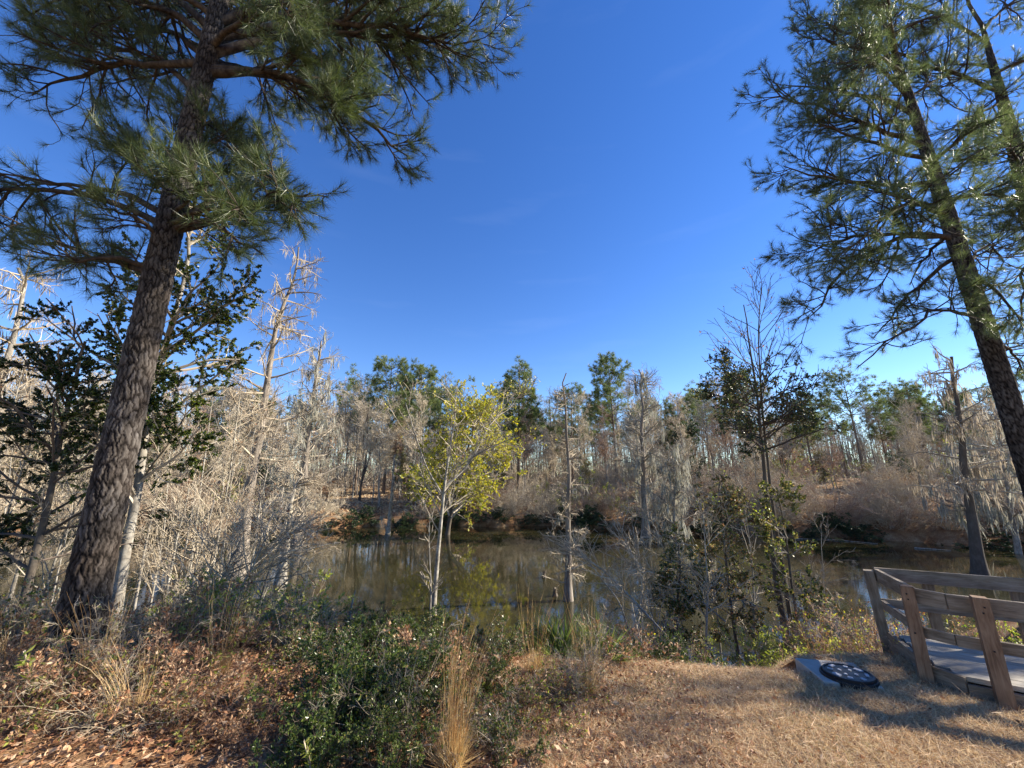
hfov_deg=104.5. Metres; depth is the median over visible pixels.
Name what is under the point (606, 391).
pine tree
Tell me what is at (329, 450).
bare tree
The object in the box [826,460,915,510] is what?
bare shrub
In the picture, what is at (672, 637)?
twiggy bush
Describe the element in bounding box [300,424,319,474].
bare tree
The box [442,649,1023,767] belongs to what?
grass
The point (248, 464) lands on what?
bare sapling
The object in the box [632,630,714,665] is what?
evergreen shrub
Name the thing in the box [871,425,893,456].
bare tree
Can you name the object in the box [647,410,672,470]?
bare tree
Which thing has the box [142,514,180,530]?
evergreen shrub
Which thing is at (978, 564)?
cypress tree
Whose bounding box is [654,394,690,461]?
pine tree
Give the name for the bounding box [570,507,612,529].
evergreen shrub
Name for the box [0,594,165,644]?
bramble
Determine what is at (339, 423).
bare tree
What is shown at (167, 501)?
bare shrub
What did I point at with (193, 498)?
bare shrub
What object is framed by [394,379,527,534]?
golden tree
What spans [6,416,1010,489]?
distant wood
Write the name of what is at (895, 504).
bare shrub
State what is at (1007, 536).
evergreen shrub
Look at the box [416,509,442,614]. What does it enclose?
thin sapling
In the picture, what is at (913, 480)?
bare shrub
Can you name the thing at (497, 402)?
pine tree
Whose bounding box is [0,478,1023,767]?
ground
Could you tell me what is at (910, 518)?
bare shrub
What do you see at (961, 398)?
pine tree
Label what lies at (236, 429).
bare tree
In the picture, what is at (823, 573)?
bare sapling
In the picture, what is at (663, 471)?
understory tree
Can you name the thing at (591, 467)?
bare shrub
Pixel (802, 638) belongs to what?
twiggy bush
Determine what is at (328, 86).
pine tree
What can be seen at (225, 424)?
pine tree
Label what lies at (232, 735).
bramble
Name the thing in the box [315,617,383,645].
bramble
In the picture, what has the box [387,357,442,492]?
pine tree
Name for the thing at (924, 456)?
bare shrub
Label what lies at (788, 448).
bare tree
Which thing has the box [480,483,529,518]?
bare shrub
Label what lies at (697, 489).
bare sapling
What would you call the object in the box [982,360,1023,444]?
bare tree
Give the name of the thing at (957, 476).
bare shrub
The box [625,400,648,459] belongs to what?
bare tree
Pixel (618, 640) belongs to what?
palmetto
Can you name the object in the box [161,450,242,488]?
bare shrub
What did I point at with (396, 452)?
pine tree
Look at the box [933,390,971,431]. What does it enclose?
pine tree
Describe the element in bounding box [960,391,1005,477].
bare tree
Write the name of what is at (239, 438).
pine tree
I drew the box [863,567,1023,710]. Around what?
wooden deck
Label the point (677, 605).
vine clad sapling
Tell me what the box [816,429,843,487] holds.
bare tree
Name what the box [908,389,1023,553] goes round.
mossy tree
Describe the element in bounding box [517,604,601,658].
palmetto
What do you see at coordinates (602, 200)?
sky
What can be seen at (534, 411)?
pine tree
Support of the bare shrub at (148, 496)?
on the ground at (938, 534)
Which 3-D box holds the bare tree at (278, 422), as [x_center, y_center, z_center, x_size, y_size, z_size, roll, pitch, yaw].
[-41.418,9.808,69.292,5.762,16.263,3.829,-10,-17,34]
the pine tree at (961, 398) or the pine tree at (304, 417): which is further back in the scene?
the pine tree at (304, 417)
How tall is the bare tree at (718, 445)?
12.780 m
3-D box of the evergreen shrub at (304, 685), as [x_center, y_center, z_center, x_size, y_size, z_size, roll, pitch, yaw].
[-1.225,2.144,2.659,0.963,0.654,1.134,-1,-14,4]
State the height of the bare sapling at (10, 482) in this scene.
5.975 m
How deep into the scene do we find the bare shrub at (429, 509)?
32.75 m
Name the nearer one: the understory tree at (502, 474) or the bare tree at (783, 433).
the understory tree at (502, 474)
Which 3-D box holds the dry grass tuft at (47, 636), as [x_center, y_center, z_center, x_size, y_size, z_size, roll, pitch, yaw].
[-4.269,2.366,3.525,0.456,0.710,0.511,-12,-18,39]
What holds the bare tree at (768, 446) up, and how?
on the ground at (938, 534)
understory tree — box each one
[1,420,39,486]
[15,399,83,497]
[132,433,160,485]
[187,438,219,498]
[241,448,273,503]
[394,452,411,498]
[493,463,508,493]
[574,452,593,488]
[655,450,670,487]
[665,415,706,481]
[744,449,765,486]
[811,450,830,490]
[859,462,876,492]
[885,447,916,481]
[906,464,930,490]
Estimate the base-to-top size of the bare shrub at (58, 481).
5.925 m
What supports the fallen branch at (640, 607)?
on the ground at (938, 534)
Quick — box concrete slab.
[795,658,883,690]
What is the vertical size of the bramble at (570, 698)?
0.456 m
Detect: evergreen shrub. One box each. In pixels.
[34,516,79,532]
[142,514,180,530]
[166,504,232,528]
[231,509,284,528]
[244,642,405,767]
[248,686,375,767]
[258,516,316,529]
[266,607,347,672]
[283,612,441,734]
[305,630,464,731]
[307,522,331,529]
[307,625,380,692]
[311,599,410,649]
[325,687,453,767]
[328,504,381,527]
[346,614,422,678]
[350,617,479,718]
[373,596,471,654]
[386,511,423,529]
[421,510,458,528]
[436,505,475,521]
[445,620,498,653]
[452,506,519,523]
[455,643,522,705]
[459,685,568,767]
[472,610,534,676]
[508,625,567,655]
[515,514,554,525]
[544,503,612,529]
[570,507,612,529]
[602,637,685,663]
[619,516,690,529]
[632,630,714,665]
[661,519,733,535]
[694,644,727,666]
[695,517,742,532]
[778,522,844,542]
[809,511,851,530]
[813,519,888,541]
[928,540,1023,552]
[981,528,1023,545]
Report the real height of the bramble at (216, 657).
1.030 m
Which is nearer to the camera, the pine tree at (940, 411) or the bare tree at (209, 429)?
the pine tree at (940, 411)
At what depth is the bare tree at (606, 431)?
52.43 m
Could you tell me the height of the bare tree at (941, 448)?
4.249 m
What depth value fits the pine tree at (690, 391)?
78.27 m
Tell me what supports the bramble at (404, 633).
on the ground at (938, 534)
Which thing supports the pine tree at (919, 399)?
on the ground at (938, 534)
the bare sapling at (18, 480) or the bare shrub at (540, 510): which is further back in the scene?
the bare shrub at (540, 510)
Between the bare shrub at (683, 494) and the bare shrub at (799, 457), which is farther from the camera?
the bare shrub at (799, 457)
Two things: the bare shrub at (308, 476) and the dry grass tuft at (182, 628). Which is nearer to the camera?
the dry grass tuft at (182, 628)
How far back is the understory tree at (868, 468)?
31.16 m
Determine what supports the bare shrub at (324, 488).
on the ground at (938, 534)
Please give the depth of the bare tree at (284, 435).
63.49 m
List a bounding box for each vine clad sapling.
[646,521,714,659]
[687,473,774,667]
[746,473,842,667]
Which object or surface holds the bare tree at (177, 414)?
on the ground at (938, 534)
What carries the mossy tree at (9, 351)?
on the ground at (938, 534)
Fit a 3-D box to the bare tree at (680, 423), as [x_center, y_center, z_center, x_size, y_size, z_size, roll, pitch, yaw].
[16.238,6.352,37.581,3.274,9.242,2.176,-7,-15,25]
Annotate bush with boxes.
[0,570,111,648]
[106,585,250,644]
[199,573,356,652]
[578,626,668,657]
[606,607,717,664]
[753,607,863,663]
[755,592,905,655]
[770,590,929,659]
[797,606,925,655]
[805,608,909,655]
[812,586,1019,651]
[877,617,960,638]
[922,615,1022,644]
[955,618,1022,643]
[964,619,1023,644]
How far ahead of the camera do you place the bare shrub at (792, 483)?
29.50 m
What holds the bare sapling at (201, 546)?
on the ground at (938, 534)
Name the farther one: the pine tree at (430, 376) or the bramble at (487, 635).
the pine tree at (430, 376)
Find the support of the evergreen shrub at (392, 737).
on the ground at (938, 534)
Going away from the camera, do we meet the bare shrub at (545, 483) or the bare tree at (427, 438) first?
the bare shrub at (545, 483)
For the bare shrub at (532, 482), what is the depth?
39.57 m
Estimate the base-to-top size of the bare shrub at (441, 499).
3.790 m
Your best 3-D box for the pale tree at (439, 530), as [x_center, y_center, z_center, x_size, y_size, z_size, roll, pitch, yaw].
[-1.176,2.901,11.271,4.749,7.032,3.634,0,-14,0]
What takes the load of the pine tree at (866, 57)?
on the ground at (938, 534)
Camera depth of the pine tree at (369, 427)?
75.43 m
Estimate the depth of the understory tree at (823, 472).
35.17 m
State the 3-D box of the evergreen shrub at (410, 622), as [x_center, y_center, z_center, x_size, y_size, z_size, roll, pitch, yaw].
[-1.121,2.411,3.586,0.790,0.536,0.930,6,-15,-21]
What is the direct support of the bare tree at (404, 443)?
on the ground at (938, 534)
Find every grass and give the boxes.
[418,600,500,767]
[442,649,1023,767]
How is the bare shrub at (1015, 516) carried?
on the ground at (938, 534)
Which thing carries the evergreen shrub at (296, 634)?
on the ground at (938, 534)
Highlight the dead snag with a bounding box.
[380,454,406,533]
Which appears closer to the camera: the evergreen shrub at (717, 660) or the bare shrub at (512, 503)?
the evergreen shrub at (717, 660)
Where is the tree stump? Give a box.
[552,587,557,596]
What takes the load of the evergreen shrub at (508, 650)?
on the ground at (938, 534)
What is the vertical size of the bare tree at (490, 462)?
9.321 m
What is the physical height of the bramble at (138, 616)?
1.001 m
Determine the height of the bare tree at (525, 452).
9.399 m
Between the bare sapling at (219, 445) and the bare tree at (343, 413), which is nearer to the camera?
the bare sapling at (219, 445)
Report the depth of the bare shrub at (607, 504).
31.00 m
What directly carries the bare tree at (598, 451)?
on the ground at (938, 534)
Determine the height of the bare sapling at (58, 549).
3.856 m
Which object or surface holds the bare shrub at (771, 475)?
on the ground at (938, 534)
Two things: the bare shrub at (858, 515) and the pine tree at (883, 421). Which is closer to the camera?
the bare shrub at (858, 515)
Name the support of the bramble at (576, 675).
on the ground at (938, 534)
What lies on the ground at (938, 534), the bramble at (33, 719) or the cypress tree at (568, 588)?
the bramble at (33, 719)
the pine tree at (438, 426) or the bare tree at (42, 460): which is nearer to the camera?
the bare tree at (42, 460)
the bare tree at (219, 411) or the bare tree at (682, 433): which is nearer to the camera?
the bare tree at (682, 433)
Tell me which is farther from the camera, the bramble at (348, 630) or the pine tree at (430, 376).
the pine tree at (430, 376)
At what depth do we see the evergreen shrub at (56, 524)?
28.19 m
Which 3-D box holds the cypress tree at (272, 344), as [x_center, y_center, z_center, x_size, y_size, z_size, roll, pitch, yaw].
[-10.285,0.532,16.645,3.977,14.252,5.008,9,-17,-33]
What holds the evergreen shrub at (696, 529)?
on the ground at (938, 534)
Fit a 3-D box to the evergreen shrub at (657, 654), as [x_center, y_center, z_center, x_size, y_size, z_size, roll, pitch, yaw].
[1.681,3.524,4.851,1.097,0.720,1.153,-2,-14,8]
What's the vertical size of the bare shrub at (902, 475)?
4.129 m
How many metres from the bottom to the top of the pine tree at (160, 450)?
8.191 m
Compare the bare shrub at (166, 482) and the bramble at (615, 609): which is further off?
the bare shrub at (166, 482)
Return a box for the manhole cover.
[819,663,879,691]
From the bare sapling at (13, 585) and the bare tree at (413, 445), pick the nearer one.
the bare sapling at (13, 585)
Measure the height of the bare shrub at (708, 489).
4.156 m
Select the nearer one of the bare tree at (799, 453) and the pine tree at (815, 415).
the pine tree at (815, 415)
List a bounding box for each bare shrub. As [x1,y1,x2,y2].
[0,495,25,521]
[2,486,65,517]
[6,441,95,497]
[40,492,82,520]
[44,453,93,498]
[53,504,83,516]
[75,478,192,519]
[127,482,170,516]
[129,486,203,515]
[143,457,194,495]
[148,451,239,490]
[148,477,235,518]
[159,459,240,502]
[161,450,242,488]
[167,488,218,520]
[207,487,237,514]
[210,460,307,514]
[221,461,278,481]
[226,464,275,491]
[253,474,321,508]
[255,473,286,506]
[257,499,306,520]
[268,454,349,496]
[273,473,349,522]
[297,464,342,497]
[309,463,355,496]
[316,458,353,488]
[375,463,423,489]
[405,480,490,510]
[405,494,440,518]
[421,493,449,516]
[443,474,517,510]
[465,478,517,506]
[477,470,520,497]
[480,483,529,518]
[481,475,532,515]
[492,463,535,483]
[495,464,535,494]
[507,473,549,505]
[510,472,554,498]
[517,475,556,500]
[521,478,574,522]
[529,469,565,498]
[531,461,615,510]
[531,476,572,512]
[536,466,590,492]
[537,475,565,498]
[550,460,606,498]
[550,484,628,519]
[561,448,621,483]
[564,475,612,497]
[564,484,634,514]
[571,466,640,518]
[575,466,606,497]
[586,456,619,491]
[587,451,656,496]
[591,478,639,500]
[592,457,621,481]
[593,457,625,486]
[599,447,640,489]
[610,480,679,521]
[622,475,713,523]
[632,447,708,496]
[650,461,755,508]
[651,475,712,512]
[653,475,693,499]
[691,465,759,525]
[692,449,761,504]
[693,454,787,516]
[694,465,779,518]
[695,459,810,501]
[717,464,833,526]
[732,457,808,488]
[732,470,822,527]
[747,462,814,503]
[749,451,828,502]
[756,443,814,479]
[760,440,804,481]
[766,447,864,485]
[768,476,897,526]
[771,446,827,482]
[776,469,848,521]
[812,488,885,526]
[824,464,914,498]
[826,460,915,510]
[832,443,941,505]
[834,480,924,529]
[842,460,963,527]
[844,459,934,505]
[848,455,956,503]
[853,466,928,508]
[858,434,957,483]
[867,497,942,531]
[877,473,961,506]
[882,439,957,481]
[903,480,989,529]
[923,434,1003,478]
[926,429,987,478]
[926,443,994,482]
[952,481,1023,529]
[980,478,1023,511]
[984,488,1023,530]
[993,495,1023,532]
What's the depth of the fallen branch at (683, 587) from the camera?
6.99 m
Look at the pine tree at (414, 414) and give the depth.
51.53 m
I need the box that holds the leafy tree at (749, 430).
[691,305,849,647]
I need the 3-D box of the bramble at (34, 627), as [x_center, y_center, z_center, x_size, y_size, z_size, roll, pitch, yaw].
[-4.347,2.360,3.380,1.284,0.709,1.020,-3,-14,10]
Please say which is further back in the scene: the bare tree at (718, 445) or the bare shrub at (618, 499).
the bare tree at (718, 445)
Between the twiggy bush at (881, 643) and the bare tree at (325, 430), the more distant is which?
the bare tree at (325, 430)
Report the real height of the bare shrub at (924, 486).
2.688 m
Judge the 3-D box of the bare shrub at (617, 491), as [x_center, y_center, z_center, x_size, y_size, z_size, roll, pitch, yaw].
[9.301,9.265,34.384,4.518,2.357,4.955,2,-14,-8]
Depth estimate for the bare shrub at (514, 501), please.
33.34 m
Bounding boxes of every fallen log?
[798,538,877,543]
[914,547,950,550]
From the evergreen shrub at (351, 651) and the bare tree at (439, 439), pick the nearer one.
the evergreen shrub at (351, 651)
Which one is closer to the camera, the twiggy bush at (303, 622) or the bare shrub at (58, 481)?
the twiggy bush at (303, 622)
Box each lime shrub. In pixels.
[115,571,272,645]
[128,568,358,646]
[137,575,318,629]
[146,563,292,648]
[200,578,360,658]
[702,624,792,668]
[733,621,821,669]
[782,622,842,658]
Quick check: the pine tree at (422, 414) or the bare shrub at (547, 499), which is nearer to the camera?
the bare shrub at (547, 499)
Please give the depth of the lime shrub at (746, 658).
5.60 m
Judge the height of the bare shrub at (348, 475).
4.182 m
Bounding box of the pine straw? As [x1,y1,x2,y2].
[0,643,1023,767]
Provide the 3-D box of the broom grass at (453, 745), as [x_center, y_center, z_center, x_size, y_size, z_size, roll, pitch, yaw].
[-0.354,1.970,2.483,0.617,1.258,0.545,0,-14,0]
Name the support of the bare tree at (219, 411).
on the ground at (938, 534)
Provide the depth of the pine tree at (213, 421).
56.37 m
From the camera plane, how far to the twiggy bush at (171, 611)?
4.61 m
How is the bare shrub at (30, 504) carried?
on the ground at (938, 534)
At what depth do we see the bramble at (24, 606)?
4.37 m
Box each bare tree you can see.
[0,354,43,445]
[0,371,51,479]
[0,390,31,469]
[12,376,66,482]
[29,420,70,488]
[36,383,91,490]
[62,369,113,478]
[63,406,97,480]
[78,374,109,461]
[146,371,222,484]
[147,371,194,492]
[147,411,160,461]
[153,377,189,448]
[160,384,193,474]
[162,386,204,487]
[186,387,214,472]
[186,396,216,485]
[188,412,216,456]
[208,369,253,492]
[209,404,249,514]
[221,385,252,482]
[235,388,285,469]
[237,383,281,458]
[240,380,287,472]
[270,399,288,453]
[276,407,305,484]
[276,412,289,458]
[288,400,319,463]
[291,393,351,468]
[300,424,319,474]
[310,391,336,484]
[311,379,367,486]
[317,395,355,485]
[319,371,374,494]
[323,378,348,478]
[333,385,378,496]
[338,426,371,495]
[350,397,395,500]
[355,385,401,506]
[358,410,395,483]
[361,408,390,503]
[381,385,411,493]
[390,408,415,494]
[391,409,433,500]
[400,409,429,486]
[402,391,446,508]
[418,410,444,466]
[422,418,450,470]
[423,419,451,466]
[429,422,454,481]
[469,434,487,477]
[472,409,503,488]
[474,401,512,498]
[503,379,548,487]
[503,434,526,480]
[510,407,537,492]
[527,386,562,483]
[533,426,563,497]
[535,394,546,472]
[537,427,563,480]
[550,416,581,480]
[561,389,596,500]
[561,432,590,473]
[580,393,602,471]
[589,403,622,501]
[590,430,603,463]
[595,421,624,472]
[608,390,626,452]
[610,386,639,461]
[610,423,633,497]
[611,369,675,483]
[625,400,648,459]
[635,418,659,469]
[636,435,711,545]
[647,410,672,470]
[665,391,698,472]
[669,390,685,436]
[670,406,700,469]
[673,417,704,478]
[678,399,702,454]
[683,379,732,463]
[685,387,732,474]
[699,258,831,647]
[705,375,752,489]
[709,409,729,467]
[719,393,737,466]
[719,422,743,473]
[733,427,780,510]
[741,381,785,473]
[744,387,799,464]
[754,401,796,465]
[755,423,791,464]
[769,425,819,475]
[790,447,804,463]
[799,411,827,477]
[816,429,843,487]
[817,418,844,506]
[837,443,853,466]
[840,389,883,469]
[842,431,880,476]
[848,431,877,461]
[864,415,886,463]
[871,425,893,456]
[874,419,897,471]
[884,391,953,511]
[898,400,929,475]
[902,406,942,467]
[920,406,944,466]
[935,435,950,477]
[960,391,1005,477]
[967,425,1023,498]
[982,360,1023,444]
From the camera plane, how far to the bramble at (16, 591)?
6.53 m
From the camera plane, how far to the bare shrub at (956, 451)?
36.44 m
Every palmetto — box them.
[491,620,575,656]
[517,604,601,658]
[561,602,650,665]
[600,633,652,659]
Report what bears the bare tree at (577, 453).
on the ground at (938, 534)
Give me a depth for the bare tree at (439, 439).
39.55 m
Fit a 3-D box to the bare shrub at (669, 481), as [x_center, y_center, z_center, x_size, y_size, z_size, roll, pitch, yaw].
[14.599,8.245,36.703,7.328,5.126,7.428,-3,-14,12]
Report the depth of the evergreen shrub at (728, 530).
25.86 m
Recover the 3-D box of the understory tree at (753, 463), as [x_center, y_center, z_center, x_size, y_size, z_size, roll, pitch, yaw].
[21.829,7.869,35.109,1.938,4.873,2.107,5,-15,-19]
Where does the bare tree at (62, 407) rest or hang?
on the ground at (938, 534)
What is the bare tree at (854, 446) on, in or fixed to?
on the ground at (938, 534)
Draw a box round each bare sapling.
[0,340,76,498]
[0,390,85,632]
[0,409,83,561]
[0,433,59,560]
[0,434,137,618]
[32,442,93,605]
[60,417,164,572]
[128,439,213,606]
[132,426,184,610]
[132,449,233,618]
[137,481,243,611]
[142,438,245,609]
[146,386,241,603]
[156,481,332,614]
[161,495,288,613]
[170,390,275,582]
[187,409,290,578]
[204,390,266,585]
[224,417,300,606]
[224,485,339,614]
[540,522,652,642]
[601,502,677,647]
[614,525,658,645]
[625,485,696,647]
[667,479,746,664]
[672,465,740,653]
[726,462,777,651]
[787,510,855,637]
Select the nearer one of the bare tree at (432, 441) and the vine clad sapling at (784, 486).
the vine clad sapling at (784, 486)
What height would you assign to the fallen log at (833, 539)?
0.080 m
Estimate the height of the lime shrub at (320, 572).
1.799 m
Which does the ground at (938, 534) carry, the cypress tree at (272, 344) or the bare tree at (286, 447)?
the bare tree at (286, 447)
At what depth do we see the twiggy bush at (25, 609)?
4.71 m
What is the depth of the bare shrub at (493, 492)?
35.58 m
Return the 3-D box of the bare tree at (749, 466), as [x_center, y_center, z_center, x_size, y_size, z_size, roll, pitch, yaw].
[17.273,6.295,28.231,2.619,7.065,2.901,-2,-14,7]
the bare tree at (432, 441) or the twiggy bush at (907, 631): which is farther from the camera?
the bare tree at (432, 441)
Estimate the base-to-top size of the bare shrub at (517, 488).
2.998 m
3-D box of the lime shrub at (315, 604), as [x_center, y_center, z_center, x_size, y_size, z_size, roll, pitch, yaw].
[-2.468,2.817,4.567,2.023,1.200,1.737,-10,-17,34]
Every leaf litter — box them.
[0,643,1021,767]
[2,477,1021,529]
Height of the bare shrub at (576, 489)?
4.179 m
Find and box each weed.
[13,639,69,697]
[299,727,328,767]
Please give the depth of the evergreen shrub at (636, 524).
27.86 m
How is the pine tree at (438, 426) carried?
on the ground at (938, 534)
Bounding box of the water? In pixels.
[0,526,1023,668]
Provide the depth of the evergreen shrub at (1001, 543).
20.90 m
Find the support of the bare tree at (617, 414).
on the ground at (938, 534)
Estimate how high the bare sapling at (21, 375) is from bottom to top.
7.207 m
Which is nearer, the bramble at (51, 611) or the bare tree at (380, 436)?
the bramble at (51, 611)
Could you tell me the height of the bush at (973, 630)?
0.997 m
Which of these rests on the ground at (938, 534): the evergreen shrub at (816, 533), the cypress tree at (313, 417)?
the evergreen shrub at (816, 533)
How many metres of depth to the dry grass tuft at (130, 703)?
2.79 m
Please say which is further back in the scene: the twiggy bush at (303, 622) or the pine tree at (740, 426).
the pine tree at (740, 426)
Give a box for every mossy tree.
[0,250,79,484]
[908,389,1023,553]
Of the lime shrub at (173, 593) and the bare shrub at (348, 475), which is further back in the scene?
the bare shrub at (348, 475)
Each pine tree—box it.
[0,0,535,669]
[147,435,172,483]
[187,412,246,458]
[191,385,235,467]
[219,397,256,484]
[232,388,278,487]
[277,389,326,465]
[330,363,388,490]
[350,419,375,477]
[353,354,419,493]
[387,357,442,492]
[389,433,405,486]
[392,396,436,469]
[392,401,422,489]
[413,372,483,456]
[418,389,443,430]
[425,410,448,450]
[451,404,495,480]
[482,384,517,464]
[491,354,554,497]
[503,420,523,476]
[533,400,558,465]
[539,421,565,476]
[550,381,596,490]
[575,351,644,488]
[581,411,628,463]
[622,395,661,434]
[630,397,662,457]
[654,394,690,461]
[681,380,729,473]
[683,385,718,463]
[712,369,770,481]
[726,406,754,470]
[727,0,1023,496]
[784,390,832,480]
[805,358,893,479]
[816,401,860,477]
[825,0,1023,395]
[859,402,906,475]
[868,383,910,449]
[886,377,946,477]
[901,386,940,444]
[928,398,973,446]
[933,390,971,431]
[959,382,998,441]
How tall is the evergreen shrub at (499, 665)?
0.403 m
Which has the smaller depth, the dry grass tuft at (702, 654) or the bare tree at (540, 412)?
the dry grass tuft at (702, 654)
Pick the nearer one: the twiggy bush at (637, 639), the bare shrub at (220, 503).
the twiggy bush at (637, 639)
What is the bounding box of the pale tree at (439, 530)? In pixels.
[384,370,556,614]
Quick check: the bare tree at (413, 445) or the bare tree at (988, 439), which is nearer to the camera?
the bare tree at (988, 439)
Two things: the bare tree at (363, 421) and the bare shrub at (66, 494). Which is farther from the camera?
the bare tree at (363, 421)
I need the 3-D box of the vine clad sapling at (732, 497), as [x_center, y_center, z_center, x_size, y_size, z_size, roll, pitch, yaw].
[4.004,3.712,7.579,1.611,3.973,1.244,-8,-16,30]
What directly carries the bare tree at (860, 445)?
on the ground at (938, 534)
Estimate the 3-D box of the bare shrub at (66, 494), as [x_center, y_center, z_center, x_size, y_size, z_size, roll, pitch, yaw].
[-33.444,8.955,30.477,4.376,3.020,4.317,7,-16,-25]
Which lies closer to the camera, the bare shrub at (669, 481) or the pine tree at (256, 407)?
the bare shrub at (669, 481)
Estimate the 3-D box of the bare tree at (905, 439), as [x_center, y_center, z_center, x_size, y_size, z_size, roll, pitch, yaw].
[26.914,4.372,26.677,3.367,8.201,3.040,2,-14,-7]
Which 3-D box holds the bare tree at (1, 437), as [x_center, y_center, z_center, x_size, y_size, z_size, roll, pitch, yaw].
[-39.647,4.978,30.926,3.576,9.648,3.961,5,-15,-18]
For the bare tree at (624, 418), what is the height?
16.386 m
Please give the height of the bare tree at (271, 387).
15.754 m
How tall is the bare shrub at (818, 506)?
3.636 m
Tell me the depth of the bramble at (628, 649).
4.28 m
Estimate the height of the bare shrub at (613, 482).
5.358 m
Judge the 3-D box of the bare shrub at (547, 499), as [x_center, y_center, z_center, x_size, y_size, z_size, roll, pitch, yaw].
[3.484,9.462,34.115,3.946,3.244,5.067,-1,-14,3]
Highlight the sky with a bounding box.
[0,0,1023,479]
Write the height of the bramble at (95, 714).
0.691 m
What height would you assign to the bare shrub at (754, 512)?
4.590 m
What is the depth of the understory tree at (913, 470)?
29.17 m
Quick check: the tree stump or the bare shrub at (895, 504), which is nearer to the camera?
the tree stump
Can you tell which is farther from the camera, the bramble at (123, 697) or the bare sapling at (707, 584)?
the bare sapling at (707, 584)
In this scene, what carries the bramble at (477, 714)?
on the ground at (938, 534)
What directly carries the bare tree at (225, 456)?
on the ground at (938, 534)
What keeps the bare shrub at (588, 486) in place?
on the ground at (938, 534)
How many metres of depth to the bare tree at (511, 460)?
51.42 m
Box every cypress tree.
[207,239,327,578]
[240,458,341,585]
[245,327,367,544]
[542,373,593,601]
[604,362,672,537]
[901,340,1023,575]
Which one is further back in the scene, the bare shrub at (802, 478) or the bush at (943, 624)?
the bare shrub at (802, 478)
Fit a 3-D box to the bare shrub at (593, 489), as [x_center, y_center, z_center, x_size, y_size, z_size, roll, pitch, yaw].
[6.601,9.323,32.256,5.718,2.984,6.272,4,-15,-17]
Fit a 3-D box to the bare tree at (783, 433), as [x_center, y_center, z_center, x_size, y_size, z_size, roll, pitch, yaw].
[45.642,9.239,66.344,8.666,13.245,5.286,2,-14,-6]
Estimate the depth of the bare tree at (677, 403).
60.28 m
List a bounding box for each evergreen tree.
[0,298,171,628]
[12,149,266,643]
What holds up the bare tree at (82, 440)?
on the ground at (938, 534)
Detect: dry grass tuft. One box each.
[0,614,71,679]
[48,578,135,694]
[76,639,166,726]
[147,596,215,656]
[198,579,280,688]
[239,565,282,646]
[516,582,565,676]
[563,593,615,697]
[678,644,716,663]
[785,603,832,653]
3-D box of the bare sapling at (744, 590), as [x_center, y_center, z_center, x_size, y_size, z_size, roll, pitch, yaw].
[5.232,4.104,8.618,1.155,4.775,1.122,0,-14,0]
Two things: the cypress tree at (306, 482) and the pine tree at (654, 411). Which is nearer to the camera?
the cypress tree at (306, 482)
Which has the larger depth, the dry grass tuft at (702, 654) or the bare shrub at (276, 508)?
the bare shrub at (276, 508)
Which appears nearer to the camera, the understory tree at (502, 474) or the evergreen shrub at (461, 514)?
the evergreen shrub at (461, 514)
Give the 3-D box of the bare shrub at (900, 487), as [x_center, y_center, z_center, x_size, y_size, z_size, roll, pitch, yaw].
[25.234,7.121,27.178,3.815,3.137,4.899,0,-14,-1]
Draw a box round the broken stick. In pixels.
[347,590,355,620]
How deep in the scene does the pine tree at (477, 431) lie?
61.46 m
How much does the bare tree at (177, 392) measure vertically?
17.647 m
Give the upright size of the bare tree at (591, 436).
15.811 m
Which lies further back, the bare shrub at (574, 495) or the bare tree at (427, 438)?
the bare tree at (427, 438)
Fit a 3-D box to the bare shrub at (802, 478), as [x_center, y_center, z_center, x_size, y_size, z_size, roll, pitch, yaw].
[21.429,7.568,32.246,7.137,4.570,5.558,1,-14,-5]
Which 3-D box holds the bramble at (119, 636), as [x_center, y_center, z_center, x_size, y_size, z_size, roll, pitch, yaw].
[-3.557,2.244,3.549,1.418,0.778,1.297,-1,-14,2]
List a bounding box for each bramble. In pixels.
[0,550,159,653]
[0,555,61,636]
[0,560,262,671]
[0,573,57,644]
[0,586,135,642]
[0,589,56,667]
[0,592,125,698]
[0,593,131,643]
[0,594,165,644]
[0,610,84,698]
[0,626,172,760]
[0,629,134,732]
[2,617,229,752]
[15,590,202,698]
[56,568,304,722]
[60,634,265,767]
[67,597,255,725]
[107,562,283,678]
[132,567,375,678]
[132,648,315,755]
[193,686,298,767]
[303,615,524,766]
[310,623,401,645]
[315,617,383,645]
[365,620,506,719]
[420,615,504,654]
[437,652,587,745]
[445,619,561,654]
[510,646,612,721]
[511,628,613,737]
[530,610,632,708]
[533,592,690,661]
[556,615,683,668]
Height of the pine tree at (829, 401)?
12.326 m
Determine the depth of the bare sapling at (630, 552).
6.78 m
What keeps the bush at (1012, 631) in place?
on the ground at (938, 534)
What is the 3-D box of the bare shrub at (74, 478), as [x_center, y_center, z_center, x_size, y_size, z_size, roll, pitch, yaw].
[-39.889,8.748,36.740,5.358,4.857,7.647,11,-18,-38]
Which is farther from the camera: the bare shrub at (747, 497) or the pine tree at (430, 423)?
the pine tree at (430, 423)
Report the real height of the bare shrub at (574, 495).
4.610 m
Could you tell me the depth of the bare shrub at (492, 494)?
34.32 m
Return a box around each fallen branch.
[540,529,691,661]
[585,534,725,621]
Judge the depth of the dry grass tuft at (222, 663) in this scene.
3.46 m
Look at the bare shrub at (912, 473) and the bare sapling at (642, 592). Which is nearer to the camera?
the bare sapling at (642, 592)
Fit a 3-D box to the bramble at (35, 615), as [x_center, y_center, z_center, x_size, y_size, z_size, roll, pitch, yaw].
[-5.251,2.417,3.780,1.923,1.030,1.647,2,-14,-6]

